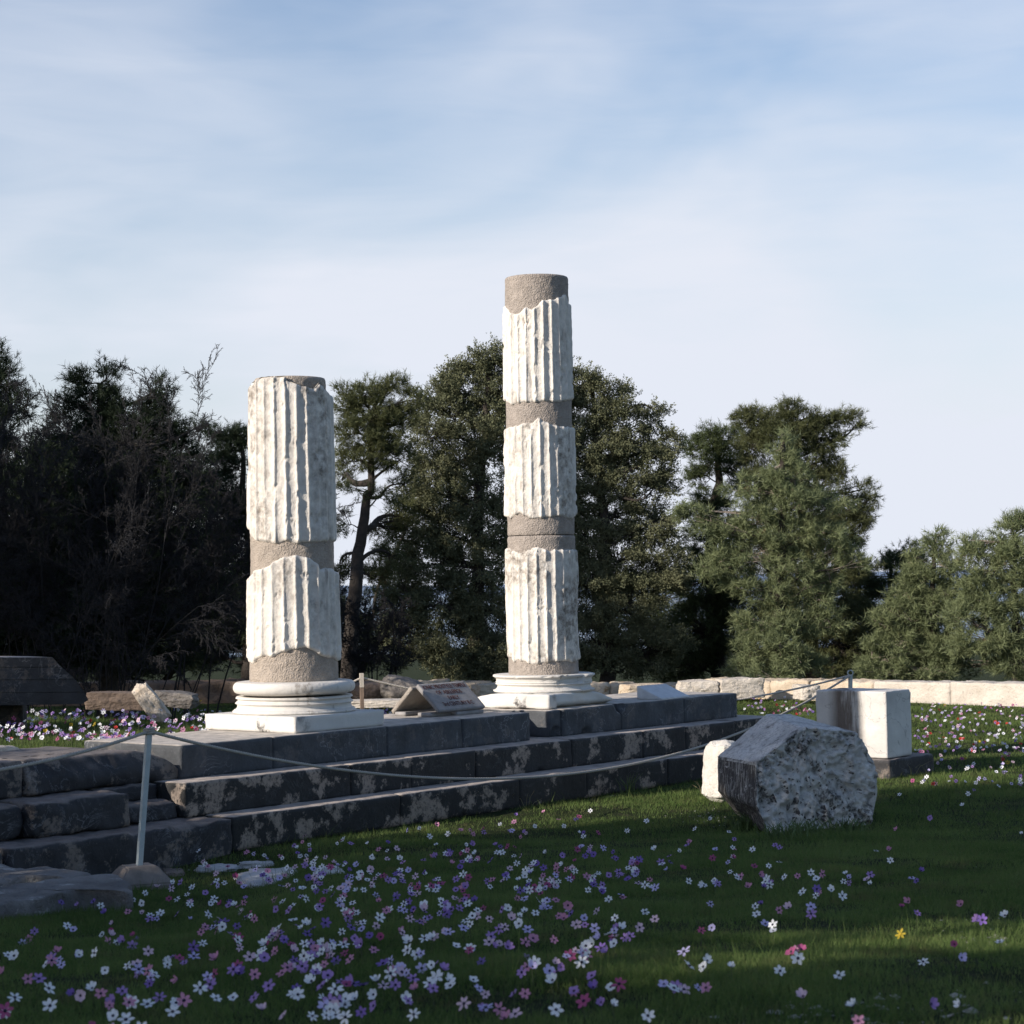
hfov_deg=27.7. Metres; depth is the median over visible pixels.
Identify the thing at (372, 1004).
anemone flower
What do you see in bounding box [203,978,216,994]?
anemone flower
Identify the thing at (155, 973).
anemone flower
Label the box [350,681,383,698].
boulder
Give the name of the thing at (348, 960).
anemone flower
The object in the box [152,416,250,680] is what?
pine tree
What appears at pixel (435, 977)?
anemone flower
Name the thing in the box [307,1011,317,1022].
anemone flower
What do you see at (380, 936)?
anemone flower
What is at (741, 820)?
weed tuft
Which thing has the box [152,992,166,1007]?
anemone flower
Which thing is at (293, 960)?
anemone flower
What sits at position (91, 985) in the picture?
anemone flower
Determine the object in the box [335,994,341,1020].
anemone flower
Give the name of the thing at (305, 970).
anemone flower
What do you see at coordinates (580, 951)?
anemone flower
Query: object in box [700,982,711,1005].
anemone flower
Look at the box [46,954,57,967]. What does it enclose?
anemone flower
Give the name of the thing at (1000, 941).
anemone flower
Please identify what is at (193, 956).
anemone flower
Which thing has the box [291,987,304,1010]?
anemone flower
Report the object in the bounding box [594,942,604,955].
anemone flower
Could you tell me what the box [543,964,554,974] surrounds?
anemone flower
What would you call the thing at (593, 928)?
anemone flower
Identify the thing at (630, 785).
grass tuft
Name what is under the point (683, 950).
anemone flower
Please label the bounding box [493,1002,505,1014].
anemone flower
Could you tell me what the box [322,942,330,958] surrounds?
anemone flower
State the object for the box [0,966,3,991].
anemone flower
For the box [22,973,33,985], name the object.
anemone flower
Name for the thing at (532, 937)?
anemone flower
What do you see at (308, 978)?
anemone flower
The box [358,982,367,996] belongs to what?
anemone flower
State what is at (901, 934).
anemone flower
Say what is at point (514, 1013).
anemone flower
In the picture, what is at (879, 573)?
hills
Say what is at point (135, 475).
bare shrub
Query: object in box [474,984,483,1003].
anemone flower
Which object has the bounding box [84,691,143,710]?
long stone
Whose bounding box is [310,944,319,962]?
anemone flower
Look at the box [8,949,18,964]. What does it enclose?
anemone flower
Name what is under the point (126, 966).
anemone flower
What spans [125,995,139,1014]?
anemone flower
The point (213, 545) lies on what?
bare shrub
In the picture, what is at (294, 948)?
anemone flower
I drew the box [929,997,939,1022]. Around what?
anemone flower
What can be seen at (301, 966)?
anemone flower
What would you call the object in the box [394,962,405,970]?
anemone flower
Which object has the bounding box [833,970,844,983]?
anemone flower
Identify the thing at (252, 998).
anemone flower
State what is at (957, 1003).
anemone flower
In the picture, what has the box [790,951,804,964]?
anemone flower
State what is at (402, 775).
barrier rope
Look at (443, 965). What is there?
anemone flower
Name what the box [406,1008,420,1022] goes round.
anemone flower
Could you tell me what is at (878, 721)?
standing block
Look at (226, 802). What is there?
stepped platform
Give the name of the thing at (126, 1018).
anemone flower
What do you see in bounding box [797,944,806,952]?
anemone flower
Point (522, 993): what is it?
anemone flower
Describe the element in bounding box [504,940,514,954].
anemone flower
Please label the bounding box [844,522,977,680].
pine tree
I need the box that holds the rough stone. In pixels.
[702,739,734,801]
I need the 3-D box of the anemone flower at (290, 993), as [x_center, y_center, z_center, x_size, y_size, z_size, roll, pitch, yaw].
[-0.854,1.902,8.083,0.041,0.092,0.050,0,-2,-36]
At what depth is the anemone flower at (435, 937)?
10.04 m
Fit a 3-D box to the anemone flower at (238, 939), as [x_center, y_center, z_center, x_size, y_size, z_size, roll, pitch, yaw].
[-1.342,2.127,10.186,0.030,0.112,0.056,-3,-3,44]
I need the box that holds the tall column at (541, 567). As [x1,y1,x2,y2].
[478,274,612,708]
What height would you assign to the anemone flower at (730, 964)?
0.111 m
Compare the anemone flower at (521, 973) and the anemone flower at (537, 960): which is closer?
the anemone flower at (521, 973)
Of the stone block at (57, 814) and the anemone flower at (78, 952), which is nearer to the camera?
the anemone flower at (78, 952)
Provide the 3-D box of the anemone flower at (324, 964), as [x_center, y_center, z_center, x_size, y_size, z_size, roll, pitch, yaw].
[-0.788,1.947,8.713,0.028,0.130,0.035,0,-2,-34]
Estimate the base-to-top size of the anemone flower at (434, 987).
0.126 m
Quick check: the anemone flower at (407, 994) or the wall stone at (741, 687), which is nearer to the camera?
the anemone flower at (407, 994)
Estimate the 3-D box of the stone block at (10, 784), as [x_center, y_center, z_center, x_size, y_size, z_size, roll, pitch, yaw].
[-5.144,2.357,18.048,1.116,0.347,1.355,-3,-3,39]
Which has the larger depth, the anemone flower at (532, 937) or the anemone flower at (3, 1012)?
the anemone flower at (532, 937)
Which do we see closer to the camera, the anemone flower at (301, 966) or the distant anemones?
the anemone flower at (301, 966)
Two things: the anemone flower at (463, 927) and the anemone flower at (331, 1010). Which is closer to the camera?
the anemone flower at (331, 1010)
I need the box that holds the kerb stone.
[0,745,19,751]
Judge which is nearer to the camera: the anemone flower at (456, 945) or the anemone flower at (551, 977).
the anemone flower at (551, 977)
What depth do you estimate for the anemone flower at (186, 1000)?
7.76 m
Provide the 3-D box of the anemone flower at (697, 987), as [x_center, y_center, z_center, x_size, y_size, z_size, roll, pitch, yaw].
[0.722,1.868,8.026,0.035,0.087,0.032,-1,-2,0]
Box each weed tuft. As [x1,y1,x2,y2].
[707,812,757,830]
[752,819,807,839]
[776,817,834,834]
[817,815,869,833]
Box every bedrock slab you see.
[0,863,90,886]
[0,874,132,918]
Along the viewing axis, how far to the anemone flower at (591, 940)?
9.66 m
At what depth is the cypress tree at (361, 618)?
51.82 m
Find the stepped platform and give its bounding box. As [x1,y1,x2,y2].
[0,692,763,874]
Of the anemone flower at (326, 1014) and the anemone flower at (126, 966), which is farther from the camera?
the anemone flower at (126, 966)
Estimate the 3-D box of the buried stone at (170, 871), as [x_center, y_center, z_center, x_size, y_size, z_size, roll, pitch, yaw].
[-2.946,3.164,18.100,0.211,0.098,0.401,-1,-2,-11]
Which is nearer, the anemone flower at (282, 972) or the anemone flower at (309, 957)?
the anemone flower at (282, 972)
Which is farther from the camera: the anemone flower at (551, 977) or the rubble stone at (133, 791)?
the rubble stone at (133, 791)
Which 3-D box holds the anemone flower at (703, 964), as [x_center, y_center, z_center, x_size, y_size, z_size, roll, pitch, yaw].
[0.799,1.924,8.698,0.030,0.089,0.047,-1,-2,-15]
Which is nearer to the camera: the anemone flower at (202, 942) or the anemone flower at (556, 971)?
the anemone flower at (556, 971)
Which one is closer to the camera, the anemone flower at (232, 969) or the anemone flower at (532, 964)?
the anemone flower at (532, 964)
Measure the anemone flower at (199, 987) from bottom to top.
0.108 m
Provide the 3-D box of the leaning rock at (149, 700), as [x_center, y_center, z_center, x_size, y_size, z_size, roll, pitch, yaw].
[-4.640,2.450,26.683,0.250,0.607,0.329,-37,7,-6]
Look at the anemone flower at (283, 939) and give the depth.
10.00 m
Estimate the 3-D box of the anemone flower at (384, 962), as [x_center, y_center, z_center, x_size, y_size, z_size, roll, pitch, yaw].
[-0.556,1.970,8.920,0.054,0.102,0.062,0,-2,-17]
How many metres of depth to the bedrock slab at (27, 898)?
14.45 m
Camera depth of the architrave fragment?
24.95 m
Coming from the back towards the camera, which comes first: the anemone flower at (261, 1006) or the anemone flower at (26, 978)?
the anemone flower at (26, 978)
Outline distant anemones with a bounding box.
[0,696,1023,947]
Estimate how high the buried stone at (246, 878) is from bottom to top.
0.099 m
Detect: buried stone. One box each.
[163,868,184,876]
[194,863,241,872]
[236,867,295,886]
[239,861,272,868]
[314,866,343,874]
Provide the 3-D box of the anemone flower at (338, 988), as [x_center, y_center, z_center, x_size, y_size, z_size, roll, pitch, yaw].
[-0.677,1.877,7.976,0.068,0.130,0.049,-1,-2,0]
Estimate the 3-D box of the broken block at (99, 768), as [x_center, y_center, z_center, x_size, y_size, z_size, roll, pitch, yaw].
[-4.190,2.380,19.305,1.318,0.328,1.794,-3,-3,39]
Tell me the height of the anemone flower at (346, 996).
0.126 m
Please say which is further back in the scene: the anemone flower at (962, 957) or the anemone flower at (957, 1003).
the anemone flower at (962, 957)
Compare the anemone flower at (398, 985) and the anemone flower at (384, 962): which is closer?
the anemone flower at (398, 985)
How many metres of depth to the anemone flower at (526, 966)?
8.43 m
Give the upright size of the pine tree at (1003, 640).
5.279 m
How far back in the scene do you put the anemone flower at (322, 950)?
9.35 m
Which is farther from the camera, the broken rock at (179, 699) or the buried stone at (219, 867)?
the broken rock at (179, 699)
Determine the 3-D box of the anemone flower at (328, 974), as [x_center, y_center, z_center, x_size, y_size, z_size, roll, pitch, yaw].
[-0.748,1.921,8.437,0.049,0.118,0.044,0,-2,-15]
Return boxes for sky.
[0,0,1023,585]
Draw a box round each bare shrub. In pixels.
[0,344,247,720]
[0,366,87,715]
[0,504,247,719]
[97,365,362,723]
[338,568,426,711]
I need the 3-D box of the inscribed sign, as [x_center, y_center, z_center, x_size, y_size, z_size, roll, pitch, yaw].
[-0.842,2.117,23.551,0.724,0.365,0.821,-3,-3,39]
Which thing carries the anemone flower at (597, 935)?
on the ground at (414, 672)
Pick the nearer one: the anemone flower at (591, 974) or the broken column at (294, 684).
the anemone flower at (591, 974)
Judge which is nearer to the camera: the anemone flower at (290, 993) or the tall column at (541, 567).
the anemone flower at (290, 993)
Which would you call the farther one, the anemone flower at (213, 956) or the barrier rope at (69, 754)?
the barrier rope at (69, 754)
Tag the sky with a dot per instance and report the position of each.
(737, 202)
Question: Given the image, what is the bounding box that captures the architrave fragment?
[0,656,87,730]
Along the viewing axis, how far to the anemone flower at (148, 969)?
8.88 m
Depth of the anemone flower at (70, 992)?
8.16 m
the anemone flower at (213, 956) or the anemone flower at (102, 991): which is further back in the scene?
the anemone flower at (213, 956)
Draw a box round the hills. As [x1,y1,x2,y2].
[340,570,1017,596]
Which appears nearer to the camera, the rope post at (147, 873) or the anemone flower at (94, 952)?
the anemone flower at (94, 952)
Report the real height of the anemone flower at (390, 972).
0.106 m
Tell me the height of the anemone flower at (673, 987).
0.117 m
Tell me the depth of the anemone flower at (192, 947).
9.87 m
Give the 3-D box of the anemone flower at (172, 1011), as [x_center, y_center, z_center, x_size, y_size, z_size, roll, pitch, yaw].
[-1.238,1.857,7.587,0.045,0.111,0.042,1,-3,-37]
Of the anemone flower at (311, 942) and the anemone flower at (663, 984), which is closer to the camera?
the anemone flower at (663, 984)
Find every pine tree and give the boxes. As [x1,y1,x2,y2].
[0,337,94,656]
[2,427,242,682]
[25,350,240,719]
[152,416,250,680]
[327,367,434,698]
[484,409,741,677]
[641,417,772,682]
[663,423,879,678]
[723,393,885,678]
[835,534,953,679]
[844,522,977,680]
[936,506,1023,680]
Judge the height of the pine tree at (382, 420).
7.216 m
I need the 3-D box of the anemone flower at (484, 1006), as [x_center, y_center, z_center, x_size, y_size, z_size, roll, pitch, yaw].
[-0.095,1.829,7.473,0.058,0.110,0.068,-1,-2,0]
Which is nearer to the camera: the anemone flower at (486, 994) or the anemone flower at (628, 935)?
the anemone flower at (486, 994)
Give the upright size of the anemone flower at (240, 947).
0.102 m
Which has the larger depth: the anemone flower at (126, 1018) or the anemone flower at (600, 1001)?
the anemone flower at (600, 1001)
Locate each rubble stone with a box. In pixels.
[84,783,156,801]
[128,799,176,823]
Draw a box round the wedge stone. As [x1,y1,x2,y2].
[637,684,688,699]
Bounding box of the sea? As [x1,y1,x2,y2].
[230,588,1023,656]
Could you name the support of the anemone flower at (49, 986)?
on the ground at (414, 672)
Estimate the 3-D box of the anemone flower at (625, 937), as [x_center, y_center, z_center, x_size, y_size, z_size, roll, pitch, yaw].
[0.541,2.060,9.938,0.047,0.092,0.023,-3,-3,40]
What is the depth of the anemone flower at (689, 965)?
8.64 m
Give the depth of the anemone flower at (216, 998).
7.75 m
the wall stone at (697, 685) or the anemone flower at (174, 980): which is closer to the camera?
the anemone flower at (174, 980)
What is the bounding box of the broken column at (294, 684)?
[205,376,383,733]
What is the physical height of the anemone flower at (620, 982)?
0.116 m
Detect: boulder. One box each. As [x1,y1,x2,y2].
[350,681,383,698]
[380,674,422,698]
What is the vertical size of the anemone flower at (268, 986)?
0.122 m
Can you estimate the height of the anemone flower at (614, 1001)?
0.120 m
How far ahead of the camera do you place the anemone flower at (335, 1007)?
7.59 m
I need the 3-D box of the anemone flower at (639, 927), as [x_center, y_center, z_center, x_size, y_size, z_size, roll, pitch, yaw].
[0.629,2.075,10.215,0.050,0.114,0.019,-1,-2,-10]
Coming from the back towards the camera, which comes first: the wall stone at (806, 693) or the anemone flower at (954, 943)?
the wall stone at (806, 693)
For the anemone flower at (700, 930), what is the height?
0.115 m
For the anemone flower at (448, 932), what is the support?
on the ground at (414, 672)
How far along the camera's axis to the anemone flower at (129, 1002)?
7.71 m
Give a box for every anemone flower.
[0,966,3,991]
[0,1002,13,1022]
[7,992,22,1015]
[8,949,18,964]
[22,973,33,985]
[32,973,45,989]
[42,998,56,1018]
[44,982,54,996]
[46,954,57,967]
[47,952,55,970]
[53,946,61,965]
[56,961,64,970]
[66,988,74,1004]
[74,990,85,1012]
[75,949,82,962]
[85,981,95,1004]
[91,947,97,966]
[94,988,107,1010]
[101,966,108,983]
[104,1000,113,1009]
[105,993,114,1008]
[107,1009,117,1020]
[115,985,127,999]
[117,1012,134,1023]
[122,997,135,1017]
[123,961,130,978]
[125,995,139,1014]
[131,959,141,980]
[131,963,143,980]
[140,998,155,1020]
[143,945,153,962]
[144,964,152,975]
[144,978,153,996]
[146,972,154,996]
[149,969,159,986]
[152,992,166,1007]
[163,959,171,968]
[165,1004,179,1023]
[170,975,178,988]
[170,997,178,1015]
[174,954,184,972]
[176,992,191,1020]
[180,959,187,976]
[188,940,199,952]
[188,951,199,961]
[193,981,207,1001]
[198,940,206,949]
[202,971,212,995]
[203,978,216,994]
[209,951,217,975]
[210,993,221,1019]
[227,963,240,989]
[227,992,237,1019]
[233,959,242,979]
[234,934,242,950]
[234,964,244,986]
[236,943,243,959]
[243,951,255,972]
[249,968,260,988]
[249,992,258,1019]
[254,949,263,964]
[256,1002,266,1023]
[258,938,266,951]
[259,951,269,970]
[262,978,274,1006]
[271,946,277,966]
[276,967,286,984]
[279,1010,285,1023]
[280,935,288,953]
[281,962,293,982]
[283,960,295,980]
[286,988,296,1007]
[290,956,298,972]
[291,944,298,952]
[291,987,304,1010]
[295,960,308,984]
[299,939,309,958]
[299,949,307,962]
[300,964,307,976]
[304,973,315,996]
[306,950,318,961]
[306,954,314,966]
[307,938,314,948]
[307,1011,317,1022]
[309,969,321,991]
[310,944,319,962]
[310,963,322,981]
[316,946,325,957]
[316,980,325,1001]
[317,937,323,944]
[317,999,328,1022]
[320,960,328,967]
[321,1010,329,1023]
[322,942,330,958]
[322,969,333,991]
[322,993,335,1003]
[325,1002,338,1023]
[327,951,334,963]
[327,983,343,996]
[327,1004,332,1023]
[328,999,339,1019]
[329,1010,342,1023]
[331,955,340,966]
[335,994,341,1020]
[337,940,349,949]
[337,1010,351,1023]
[338,1000,350,1014]
[340,949,347,967]
[341,992,351,1012]
[342,980,351,991]
[345,954,353,968]
[345,974,352,998]
[350,934,357,946]
[351,981,359,991]
[351,991,357,1019]
[354,937,362,960]
[356,1006,365,1022]
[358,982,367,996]
[366,932,373,953]
[367,989,376,1008]
[369,946,378,964]
[369,1000,375,1020]
[370,974,380,996]
[375,958,388,972]
[376,932,383,946]
[378,980,388,994]
[384,966,396,984]
[387,956,393,965]
[387,964,396,978]
[389,978,400,995]
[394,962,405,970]
[396,965,407,982]
[400,928,404,949]
[401,991,411,1012]
[402,935,412,943]
[402,943,411,961]
[402,968,409,990]
[403,995,412,1019]
[406,974,419,1003]
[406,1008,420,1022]
[409,982,417,1004]
[411,947,423,964]
[415,962,427,972]
[416,949,424,962]
[419,934,429,951]
[422,977,435,1001]
[427,932,435,945]
[427,960,434,970]
[427,983,438,1013]
[429,973,438,981]
[430,931,438,943]
[431,969,443,985]
[440,962,449,981]
[442,928,454,943]
[444,979,455,1002]
[446,972,455,997]
[453,942,460,958]
[456,996,471,1020]
[458,924,468,945]
[463,943,475,957]
[465,946,473,955]
[469,976,478,990]
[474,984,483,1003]
[477,957,485,964]
[478,1002,487,1018]
[478,1003,492,1023]
[480,990,490,1003]
[483,936,494,952]
[485,931,495,948]
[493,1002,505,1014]
[496,940,502,949]
[499,1010,509,1023]
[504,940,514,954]
[509,989,516,1007]
[509,1007,521,1022]
[516,966,526,986]
[519,988,530,1015]
[520,937,529,949]
[521,962,530,986]
[522,925,533,947]
[528,933,538,954]
[528,955,540,980]
[528,960,537,987]
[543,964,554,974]
[545,972,556,1002]
[548,1003,563,1023]
[550,935,557,952]
[550,967,562,994]
[552,957,560,973]
[557,962,564,978]
[562,953,570,971]
[564,949,575,969]
[569,986,578,1006]
[574,955,588,971]
[575,993,590,1023]
[577,947,586,956]
[579,940,591,949]
[583,950,590,965]
[586,970,595,1000]
[587,937,593,946]
[587,979,597,1008]
[589,923,599,934]
[594,930,600,940]
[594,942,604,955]
[596,997,604,1020]
[600,945,607,964]
[605,982,614,998]
[609,938,616,959]
[610,927,617,933]
[611,977,626,1002]
[611,998,617,1022]
[612,923,618,937]
[618,921,625,939]
[620,933,628,942]
[626,931,635,941]
[635,922,644,935]
[641,1009,654,1022]
[658,980,668,996]
[666,983,681,1009]
[669,980,681,994]
[677,946,689,966]
[678,984,689,999]
[685,960,694,977]
[694,983,701,998]
[697,927,705,945]
[698,961,706,971]
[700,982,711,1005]
[703,953,712,981]
[708,924,714,932]
[727,961,734,976]
[768,919,776,935]
[774,965,785,980]
[785,947,794,955]
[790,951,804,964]
[796,988,806,1017]
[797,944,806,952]
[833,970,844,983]
[845,998,854,1021]
[851,1014,864,1023]
[895,928,905,943]
[917,958,928,972]
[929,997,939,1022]
[950,940,957,961]
[953,998,960,1022]
[958,952,966,974]
[976,913,986,935]
[995,939,1003,953]
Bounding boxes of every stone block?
[0,760,21,799]
[0,790,129,837]
[0,803,22,841]
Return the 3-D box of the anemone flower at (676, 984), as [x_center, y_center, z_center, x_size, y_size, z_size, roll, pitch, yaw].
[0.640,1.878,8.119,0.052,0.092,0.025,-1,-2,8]
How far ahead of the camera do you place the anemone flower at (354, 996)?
7.82 m
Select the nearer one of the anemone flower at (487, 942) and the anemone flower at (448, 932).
the anemone flower at (487, 942)
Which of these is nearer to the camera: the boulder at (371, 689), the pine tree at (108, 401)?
the boulder at (371, 689)
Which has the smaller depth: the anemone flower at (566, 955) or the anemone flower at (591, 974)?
the anemone flower at (591, 974)
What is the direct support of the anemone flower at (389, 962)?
on the ground at (414, 672)
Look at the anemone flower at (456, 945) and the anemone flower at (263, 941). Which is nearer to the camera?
the anemone flower at (456, 945)
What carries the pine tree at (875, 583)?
on the ground at (414, 672)
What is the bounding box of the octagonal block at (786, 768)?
[718,714,877,832]
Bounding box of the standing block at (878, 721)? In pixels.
[816,688,933,778]
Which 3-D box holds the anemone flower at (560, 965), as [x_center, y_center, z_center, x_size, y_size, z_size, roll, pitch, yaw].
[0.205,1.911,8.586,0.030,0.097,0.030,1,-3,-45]
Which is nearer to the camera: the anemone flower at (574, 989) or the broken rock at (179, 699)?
the anemone flower at (574, 989)
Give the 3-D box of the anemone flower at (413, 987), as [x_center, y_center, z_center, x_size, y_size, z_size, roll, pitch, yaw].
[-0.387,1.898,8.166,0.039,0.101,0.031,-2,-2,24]
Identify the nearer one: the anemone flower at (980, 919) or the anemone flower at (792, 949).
the anemone flower at (792, 949)
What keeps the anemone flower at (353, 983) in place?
on the ground at (414, 672)
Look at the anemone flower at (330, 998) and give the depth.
7.82 m
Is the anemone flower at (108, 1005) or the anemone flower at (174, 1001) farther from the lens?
the anemone flower at (174, 1001)
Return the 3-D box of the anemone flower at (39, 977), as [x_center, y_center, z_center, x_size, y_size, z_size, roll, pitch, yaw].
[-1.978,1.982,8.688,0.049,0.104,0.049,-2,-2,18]
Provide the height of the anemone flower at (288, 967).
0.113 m
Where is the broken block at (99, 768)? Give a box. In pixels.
[0,746,177,795]
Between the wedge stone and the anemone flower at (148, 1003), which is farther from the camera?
the wedge stone
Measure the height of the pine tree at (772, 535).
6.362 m
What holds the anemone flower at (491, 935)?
on the ground at (414, 672)
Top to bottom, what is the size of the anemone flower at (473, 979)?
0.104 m
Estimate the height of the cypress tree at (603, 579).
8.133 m
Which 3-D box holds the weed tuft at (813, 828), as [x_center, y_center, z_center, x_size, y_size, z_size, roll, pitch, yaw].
[2.809,2.923,19.270,0.639,0.169,0.469,0,-2,-16]
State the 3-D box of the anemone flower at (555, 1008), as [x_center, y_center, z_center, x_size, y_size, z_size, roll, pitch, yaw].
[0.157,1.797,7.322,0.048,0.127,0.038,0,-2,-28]
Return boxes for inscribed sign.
[391,681,484,716]
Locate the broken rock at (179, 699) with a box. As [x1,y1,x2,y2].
[154,690,198,708]
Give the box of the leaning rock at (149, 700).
[132,682,171,722]
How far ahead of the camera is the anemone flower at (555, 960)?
8.62 m
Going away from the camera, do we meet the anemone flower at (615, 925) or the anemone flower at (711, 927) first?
the anemone flower at (615, 925)
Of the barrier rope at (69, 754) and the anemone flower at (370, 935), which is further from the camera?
the barrier rope at (69, 754)
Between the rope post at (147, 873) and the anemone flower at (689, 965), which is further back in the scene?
the rope post at (147, 873)
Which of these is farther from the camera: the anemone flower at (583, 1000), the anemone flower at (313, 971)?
the anemone flower at (313, 971)
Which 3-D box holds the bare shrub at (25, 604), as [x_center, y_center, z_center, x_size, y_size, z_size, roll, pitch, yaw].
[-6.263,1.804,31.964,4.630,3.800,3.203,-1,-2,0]
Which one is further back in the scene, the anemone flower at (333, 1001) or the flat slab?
the flat slab
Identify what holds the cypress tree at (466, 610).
on the ground at (414, 672)
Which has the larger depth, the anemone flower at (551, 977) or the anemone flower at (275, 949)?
the anemone flower at (275, 949)
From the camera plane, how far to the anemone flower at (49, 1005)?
7.61 m
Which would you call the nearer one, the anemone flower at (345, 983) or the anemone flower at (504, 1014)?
the anemone flower at (504, 1014)
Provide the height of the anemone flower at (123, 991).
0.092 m
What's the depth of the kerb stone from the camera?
19.50 m
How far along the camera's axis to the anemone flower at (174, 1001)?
7.84 m
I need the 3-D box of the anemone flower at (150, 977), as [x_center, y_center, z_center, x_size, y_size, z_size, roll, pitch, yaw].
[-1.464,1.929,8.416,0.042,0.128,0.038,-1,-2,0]
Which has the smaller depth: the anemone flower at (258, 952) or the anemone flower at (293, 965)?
the anemone flower at (293, 965)
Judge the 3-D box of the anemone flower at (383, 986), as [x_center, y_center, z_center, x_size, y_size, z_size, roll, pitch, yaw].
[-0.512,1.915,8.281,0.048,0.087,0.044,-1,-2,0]
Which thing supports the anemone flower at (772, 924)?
on the ground at (414, 672)
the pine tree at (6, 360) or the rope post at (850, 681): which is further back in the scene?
the pine tree at (6, 360)
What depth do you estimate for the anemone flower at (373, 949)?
9.40 m
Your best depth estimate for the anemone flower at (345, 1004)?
7.79 m
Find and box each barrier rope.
[0,731,146,770]
[155,675,850,779]
[364,674,849,699]
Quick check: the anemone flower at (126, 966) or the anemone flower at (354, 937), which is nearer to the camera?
the anemone flower at (126, 966)
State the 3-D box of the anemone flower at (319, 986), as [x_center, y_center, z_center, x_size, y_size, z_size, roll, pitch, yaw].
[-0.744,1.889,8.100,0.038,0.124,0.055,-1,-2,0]
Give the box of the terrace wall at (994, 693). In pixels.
[29,677,1023,706]
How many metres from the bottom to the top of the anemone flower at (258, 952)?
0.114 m
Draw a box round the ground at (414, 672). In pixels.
[0,646,1023,1023]
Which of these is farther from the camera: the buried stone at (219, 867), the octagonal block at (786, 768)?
the octagonal block at (786, 768)
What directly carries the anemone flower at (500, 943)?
on the ground at (414, 672)
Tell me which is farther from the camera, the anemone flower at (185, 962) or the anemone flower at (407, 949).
the anemone flower at (407, 949)
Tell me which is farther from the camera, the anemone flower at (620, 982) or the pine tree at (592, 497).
the pine tree at (592, 497)
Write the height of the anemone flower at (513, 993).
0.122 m
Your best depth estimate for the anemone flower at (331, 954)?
9.42 m
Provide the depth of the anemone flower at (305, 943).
9.70 m
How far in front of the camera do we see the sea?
3531.18 m
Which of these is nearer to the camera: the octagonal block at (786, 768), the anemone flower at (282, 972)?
the anemone flower at (282, 972)
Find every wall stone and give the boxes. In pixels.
[470,683,497,696]
[618,683,661,693]
[676,679,718,692]
[715,677,764,697]
[792,684,819,699]
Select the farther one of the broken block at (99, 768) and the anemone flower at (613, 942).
the broken block at (99, 768)
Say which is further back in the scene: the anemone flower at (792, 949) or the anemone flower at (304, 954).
the anemone flower at (304, 954)
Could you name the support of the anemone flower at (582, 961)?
on the ground at (414, 672)
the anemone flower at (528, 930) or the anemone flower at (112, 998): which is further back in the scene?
the anemone flower at (528, 930)
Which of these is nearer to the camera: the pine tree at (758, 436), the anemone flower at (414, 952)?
the anemone flower at (414, 952)
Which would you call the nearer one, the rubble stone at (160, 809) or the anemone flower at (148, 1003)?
the anemone flower at (148, 1003)
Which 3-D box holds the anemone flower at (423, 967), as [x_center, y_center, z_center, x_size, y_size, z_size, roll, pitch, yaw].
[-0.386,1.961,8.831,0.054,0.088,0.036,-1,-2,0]
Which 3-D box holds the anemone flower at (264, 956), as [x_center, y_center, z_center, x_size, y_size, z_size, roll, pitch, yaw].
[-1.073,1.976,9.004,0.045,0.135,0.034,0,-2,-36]
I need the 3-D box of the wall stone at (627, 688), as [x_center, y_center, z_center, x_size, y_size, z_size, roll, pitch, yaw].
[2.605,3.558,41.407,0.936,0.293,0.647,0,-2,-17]
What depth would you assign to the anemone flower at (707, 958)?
8.51 m
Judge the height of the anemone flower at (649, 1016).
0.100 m
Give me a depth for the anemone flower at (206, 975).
8.49 m
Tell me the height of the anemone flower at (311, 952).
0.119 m
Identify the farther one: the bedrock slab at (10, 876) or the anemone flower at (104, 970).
the bedrock slab at (10, 876)
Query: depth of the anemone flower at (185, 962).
9.06 m
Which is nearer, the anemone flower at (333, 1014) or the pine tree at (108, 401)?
the anemone flower at (333, 1014)
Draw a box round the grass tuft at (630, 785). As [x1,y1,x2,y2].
[617,773,641,796]
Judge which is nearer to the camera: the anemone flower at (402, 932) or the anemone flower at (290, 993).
the anemone flower at (290, 993)
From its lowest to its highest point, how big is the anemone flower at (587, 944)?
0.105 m
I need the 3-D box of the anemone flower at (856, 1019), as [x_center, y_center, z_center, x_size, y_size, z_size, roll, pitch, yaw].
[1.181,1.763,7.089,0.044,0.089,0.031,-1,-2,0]
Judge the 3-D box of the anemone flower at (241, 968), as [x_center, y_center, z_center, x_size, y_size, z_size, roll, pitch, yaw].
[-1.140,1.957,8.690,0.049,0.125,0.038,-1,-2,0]
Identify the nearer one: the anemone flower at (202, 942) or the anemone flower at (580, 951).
the anemone flower at (580, 951)
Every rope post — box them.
[112,727,173,889]
[359,673,363,708]
[847,670,853,687]
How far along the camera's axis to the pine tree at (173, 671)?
49.75 m
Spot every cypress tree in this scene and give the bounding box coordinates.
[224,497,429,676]
[373,332,508,682]
[572,355,700,682]
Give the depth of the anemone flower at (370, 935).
9.98 m
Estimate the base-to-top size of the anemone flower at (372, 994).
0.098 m
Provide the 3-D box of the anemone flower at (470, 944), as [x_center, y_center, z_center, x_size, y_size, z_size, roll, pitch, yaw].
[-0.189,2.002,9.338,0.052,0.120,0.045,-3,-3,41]
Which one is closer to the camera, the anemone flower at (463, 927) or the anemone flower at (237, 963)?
the anemone flower at (237, 963)
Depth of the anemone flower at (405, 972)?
8.42 m

